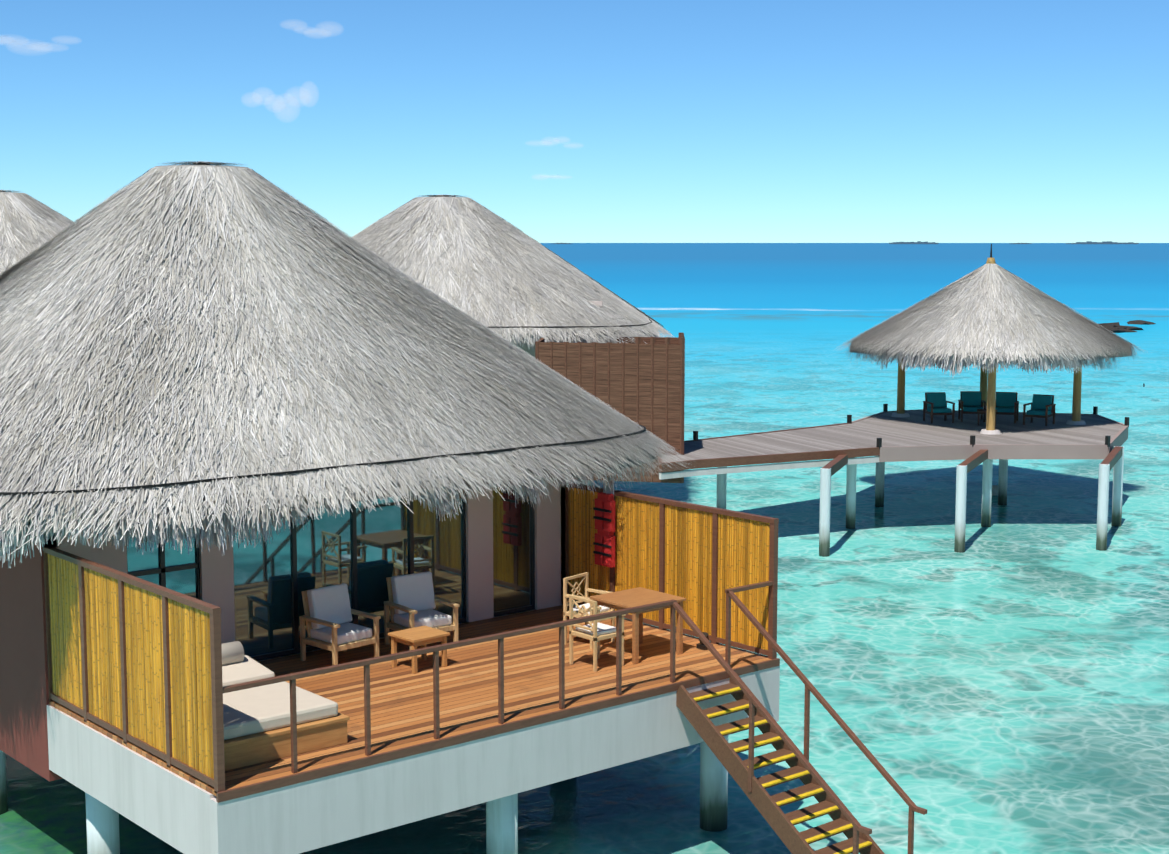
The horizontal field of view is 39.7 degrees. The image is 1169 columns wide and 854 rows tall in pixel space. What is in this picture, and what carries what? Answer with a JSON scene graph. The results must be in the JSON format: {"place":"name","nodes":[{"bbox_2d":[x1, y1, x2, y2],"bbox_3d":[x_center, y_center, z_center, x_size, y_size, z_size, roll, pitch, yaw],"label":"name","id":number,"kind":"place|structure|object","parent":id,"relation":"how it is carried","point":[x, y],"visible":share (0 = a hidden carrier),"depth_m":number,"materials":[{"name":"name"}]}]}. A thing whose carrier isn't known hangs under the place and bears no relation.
{"place":"outdoors","nodes":[
{"label":"outdoors","id":0,"kind":"place"},
{"bbox_2d":[1,36,62,51],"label":"cloud","id":1,"kind":"structure","parent":0,"point":[23,45],"depth_m":2775.92,"materials":[{"name":"white"}]},
{"bbox_2d":[0,189,74,273],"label":"thatched roof","id":2,"kind":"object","parent":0,"point":[29,224],"visible":0.19,"depth_m":44.66,"materials":[{"name":"grey wicker"}]},
{"bbox_2d":[252,87,310,111],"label":"cloud","id":3,"kind":"structure","parent":0,"point":[282,101],"depth_m":2894.24,"materials":[{"name":"white"}]},
{"bbox_2d":[0,476,570,780],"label":"villa body walls","id":4,"kind":"structure","parent":0,"point":[24,697],"depth_m":20.46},
{"bbox_2d":[0,165,654,534],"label":"roof","id":5,"kind":"structure","parent":4,"relation":"on","point":[169,167],"depth_m":23.61,"materials":[{"name":"grey wicker"}]},
{"bbox_2d":[0,423,645,494],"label":"roof rope","id":6,"kind":"object","parent":5,"relation":"on","point":[285,472],"visible":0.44,"depth_m":20.25,"materials":[{"name":"black fabric"}]},
{"bbox_2d":[0,160,688,567],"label":"roof strands","id":7,"kind":"object","parent":5,"relation":"attached to","point":[276,346],"visible":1,"depth_m":21.60},
{"bbox_2d":[126,484,534,660],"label":"glass doors","id":8,"kind":"structure","parent":4,"relation":"in","point":[364,554],"depth_m":22.22,"materials":[{"name":"clear glass"}]},
{"bbox_2d":[293,26,330,36],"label":"cloud","id":9,"kind":"structure","parent":0,"point":[313,31],"depth_m":2894.06,"materials":[{"name":"white"}]},
{"bbox_2d":[352,194,673,350],"bbox_3d":[-4.498,-5.180,51.469,16.721,4.380,16.759,-5,8,-40],"label":"thatched roof","id":10,"kind":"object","parent":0,"point":[502,277],"visible":0.56,"depth_m":47.47,"materials":[{"name":"grey wicker"}]},
{"bbox_2d":[0,243,1168,853],"bbox_3d":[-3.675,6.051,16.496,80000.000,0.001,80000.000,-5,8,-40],"label":"sea water","id":11,"kind":"structure","parent":0,"point":[1000,685],"depth_m":35.96,"materials":[{"name":"teal liquid"}]},
{"bbox_2d":[0,735,727,853],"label":"support pilings","id":12,"kind":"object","parent":11,"relation":"in","point":[102,822],"depth_m":19.53,"materials":[{"name":"white concrete"}]},
{"bbox_2d":[47,666,779,853],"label":"deck fascia","id":13,"kind":"structure","parent":12,"relation":"on","point":[179,813],"depth_m":18.01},
{"bbox_2d":[49,605,779,802],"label":"deck","id":14,"kind":"structure","parent":13,"relation":"on","point":[401,710],"depth_m":20.15,"materials":[{"name":"brown wood"}]},
{"bbox_2d":[43,546,224,792],"bbox_3d":[-5.046,2.552,17.791,0.090,1.900,4.340,-5,8,-40],"label":"privacy screen","id":15,"kind":"object","parent":14,"relation":"on","point":[137,661],"visible":1,"depth_m":17.51,"materials":[{"name":"yellow wood"}]},
{"bbox_2d":[221,641,349,770],"bbox_3d":[-3.962,3.047,18.084,1.720,0.810,2.240,-5,8,-40],"label":"daybed","id":16,"kind":"object","parent":14,"relation":"on","point":[256,721],"visible":0.54,"depth_m":17.58,"materials":[{"name":"white fabric"}]},
{"bbox_2d":[299,583,380,664],"bbox_3d":[-3.226,2.604,21.305,0.793,0.962,0.750,6,9,43],"label":"armchair","id":17,"kind":"object","parent":14,"relation":"on","point":[328,612],"visible":0.92,"depth_m":21.26,"materials":[{"name":"grey fabric"}]},
{"bbox_2d":[388,626,449,673],"bbox_3d":[-2.148,2.894,21.021,0.600,0.450,0.550,-6,9,-43],"label":"coffee table","id":18,"kind":"object","parent":14,"relation":"on","point":[421,636],"visible":1,"depth_m":20.95,"materials":[{"name":"brown wood"}]},
{"bbox_2d":[384,572,459,649],"bbox_3d":[-2.231,2.515,22.089,0.750,0.962,0.793,-5,8,-36],"label":"armchair","id":19,"kind":"object","parent":14,"relation":"on","point":[412,600],"visible":0.83,"depth_m":22.08,"materials":[{"name":"grey fabric"}]},
{"bbox_2d":[223,581,772,772],"bbox_3d":[-0.593,2.843,18.813,7.990,1.050,0.070,-5,8,-40],"label":"deck railing","id":20,"kind":"object","parent":14,"relation":"on","point":[291,678],"visible":0.88,"depth_m":18.44,"materials":[{"name":"brown wood"}]},
{"bbox_2d":[563,572,614,648],"bbox_3d":[0.072,2.519,22.236,0.520,0.920,0.540,5,8,37],"label":"chair","id":21,"kind":"object","parent":14,"relation":"on","point":[586,604],"visible":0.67,"depth_m":22.25,"materials":[{"name":"brown wood"}]},
{"bbox_2d":[569,595,625,671],"bbox_3d":[0.166,2.649,21.091,0.520,0.920,0.540,-5,8,-40],"label":"dining chair","id":22,"kind":"object","parent":14,"relation":"on","point":[596,631],"visible":0.83,"depth_m":20.96,"materials":[{"name":"brown wood"}]},
{"bbox_2d":[590,587,685,663],"bbox_3d":[0.714,2.659,21.717,0.920,0.760,0.920,-5,8,-40],"label":"dining table","id":23,"kind":"object","parent":14,"relation":"on","point":[627,598],"visible":0.73,"depth_m":21.60,"materials":[{"name":"brown wood"}]},
{"bbox_2d":[565,482,778,658],"bbox_3d":[1.116,1.962,22.968,0.090,1.900,4.340,-5,8,-40],"label":"privacy fence","id":24,"kind":"object","parent":14,"relation":"on","point":[700,558],"visible":0.71,"depth_m":22.55,"materials":[{"name":"yellow wood"}]},
{"bbox_2d":[593,492,614,567],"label":"life jackets","id":25,"kind":"object","parent":24,"relation":"attached to","point":[604,518],"visible":1,"depth_m":23.62,"materials":[{"name":"red fabric"}]},
{"bbox_2d":[603,477,613,493],"bbox_3d":[0.353,0.887,23.660,0.020,0.280,0.220,-5,8,-40],"label":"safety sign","id":26,"kind":"object","parent":24,"relation":"attached to","point":[609,491],"visible":0.5,"depth_m":23.64,"materials":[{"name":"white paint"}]},
{"bbox_2d":[672,591,926,853],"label":"deck stairs","id":27,"kind":"structure","parent":14,"relation":"attached to","point":[860,840],"depth_m":19.53,"materials":[{"name":"brown wood"}]},
{"bbox_2d":[515,301,601,485],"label":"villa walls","id":28,"kind":"structure","parent":11,"relation":"in","point":[531,352],"depth_m":46.78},
{"bbox_2d":[717,446,1123,556],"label":"pier pilings","id":29,"kind":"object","parent":11,"relation":"in","point":[1114,459],"depth_m":43.15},
{"bbox_2d":[662,410,1123,462],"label":"walkway deck","id":30,"kind":"structure","parent":29,"relation":"on","point":[914,429],"depth_m":46.70,"materials":[{"name":"grey wood"}]},
{"bbox_2d":[535,333,684,482],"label":"wall","id":31,"kind":"structure","parent":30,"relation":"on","point":[639,381],"depth_m":42.52,"materials":[{"name":"brown wood"}]},
{"bbox_2d":[658,404,1128,479],"bbox_3d":[9.286,0.338,46.413,18.814,0.660,9.733,-5,8,-40],"label":"walkway rim","id":32,"kind":"object","parent":30,"relation":"attached to","point":[879,452],"visible":0.65,"depth_m":44.02,"materials":[{"name":"grey wood"}]},
{"bbox_2d":[923,392,954,423],"bbox_3d":[10.986,-0.599,50.158,0.770,0.893,0.771,-1,7,-8],"label":"armchair","id":33,"kind":"object","parent":30,"relation":"on","point":[934,403],"visible":1,"depth_m":50.28,"materials":[{"name":"teal fabric"}]},
{"bbox_2d":[958,391,985,421],"bbox_3d":[12.100,-0.638,50.507,0.770,0.893,0.771,1,7,6],"label":"armchair","id":34,"kind":"object","parent":30,"relation":"on","point":[971,402],"visible":0.88,"depth_m":50.64,"materials":[{"name":"teal fabric"}]},
{"bbox_2d":[977,409,996,425],"bbox_3d":[12.305,-0.290,49.452,0.600,0.440,0.600,2,7,13],"label":"gazebo table","id":35,"kind":"object","parent":30,"relation":"on","point":[982,410],"visible":0.77,"depth_m":49.23,"materials":[{"name":"brown wood"}]},
{"bbox_2d":[891,358,1085,434],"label":"pavilion posts","id":36,"kind":"object","parent":30,"relation":"on","point":[989,395],"visible":0.52,"depth_m":49.48,"materials":[{"name":"brown wood"}]},
{"bbox_2d":[849,275,1131,362],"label":"thatched roof","id":37,"kind":"structure","parent":36,"relation":"on","point":[1117,350],"depth_m":49.25,"materials":[{"name":"grey wicker"}]},
{"bbox_2d":[836,261,1142,375],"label":"gazebo roof strands","id":38,"kind":"object","parent":37,"relation":"attached to","point":[1013,317],"visible":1,"depth_m":48.44},
{"bbox_2d":[986,244,995,263],"bbox_3d":[12.606,-5.356,50.148,0.304,0.650,0.320,-5,8,-40],"label":"roof finial","id":39,"kind":"object","parent":37,"relation":"on","point":[991,260],"visible":0.79,"depth_m":50.10,"materials":[{"name":"beige wood"}]},
{"bbox_2d":[995,392,1018,422],"bbox_3d":[13.075,-0.612,50.276,0.770,0.893,0.771,2,7,20],"label":"armchair","id":40,"kind":"object","parent":30,"relation":"on","point":[1007,403],"visible":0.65,"depth_m":50.37,"materials":[{"name":"teal fabric"}]},
{"bbox_2d":[1023,394,1055,425],"bbox_3d":[13.911,-0.520,49.465,0.770,0.893,0.771,4,8,34],"label":"armchair","id":41,"kind":"object","parent":30,"relation":"on","point":[1042,406],"visible":1,"depth_m":49.48,"materials":[{"name":"teal fabric"}]},
{"bbox_2d":[992,383,1144,495],"bbox_3d":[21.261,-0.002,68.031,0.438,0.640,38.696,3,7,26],"label":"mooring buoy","id":42,"kind":"object","parent":11,"relation":"on","point":[994,489],"visible":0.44,"depth_m":50.76,"materials":[{"name":"paint"}]},
{"bbox_2d":[1099,322,1119,326],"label":"reef rock","id":43,"kind":"object","parent":11,"relation":"in","point":[1117,324],"visible":0.17,"depth_m":147.25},
{"bbox_2d":[1101,325,1126,328],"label":"reef rock","id":44,"kind":"object","parent":11,"relation":"in","point":[1116,327],"visible":0.15,"depth_m":144.03,"materials":[{"name":"grey stone"}]},
{"bbox_2d":[1104,326,1125,332],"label":"reef rock","id":45,"kind":"object","parent":11,"relation":"in","point":[1116,330],"visible":0.25,"depth_m":142.75,"materials":[{"name":"brown stone"}]},
{"bbox_2d":[1119,328,1136,331],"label":"reef rock","id":46,"kind":"object","parent":11,"relation":"in","point":[1128,330],"visible":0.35,"depth_m":143.34,"materials":[{"name":"stone"}]},
{"bbox_2d":[1120,325,1142,329],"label":"reef rock","id":47,"kind":"object","parent":11,"relation":"in","point":[1132,328],"visible":0.27,"depth_m":146.77,"materials":[{"name":"grey stone"}]},
{"bbox_2d":[1127,320,1155,324],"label":"reef rock","id":48,"kind":"object","parent":11,"relation":"in","point":[1140,322],"visible":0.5,"depth_m":157.24,"materials":[{"name":"grey stone"}]},
{"bbox_2d":[0,0,1168,242],"label":"sky","id":49,"kind":"structure","parent":0,"point":[670,121],"materials":[{"name":"blue"}]},
{"bbox_2d":[696,632,712,649],"bbox_3d":[1.624,2.900,21.959,0.196,0.225,0.169,-5,8,-40],"label":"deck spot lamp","id":50,"kind":"object","parent":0,"point":[701,645],"visible":0.5,"depth_m":21.92,"materials":[{"name":"black metal"}]},
{"bbox_2d":[889,241,938,243],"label":"island","id":51,"kind":"structure","parent":0,"point":[918,242],"depth_m":8762.98,"materials":[{"name":"green"}]},
{"bbox_2d":[1066,241,1138,243],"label":"island","id":52,"kind":"structure","parent":0,"point":[1102,242],"depth_m":8520.56,"materials":[{"name":"green"}]}
]}

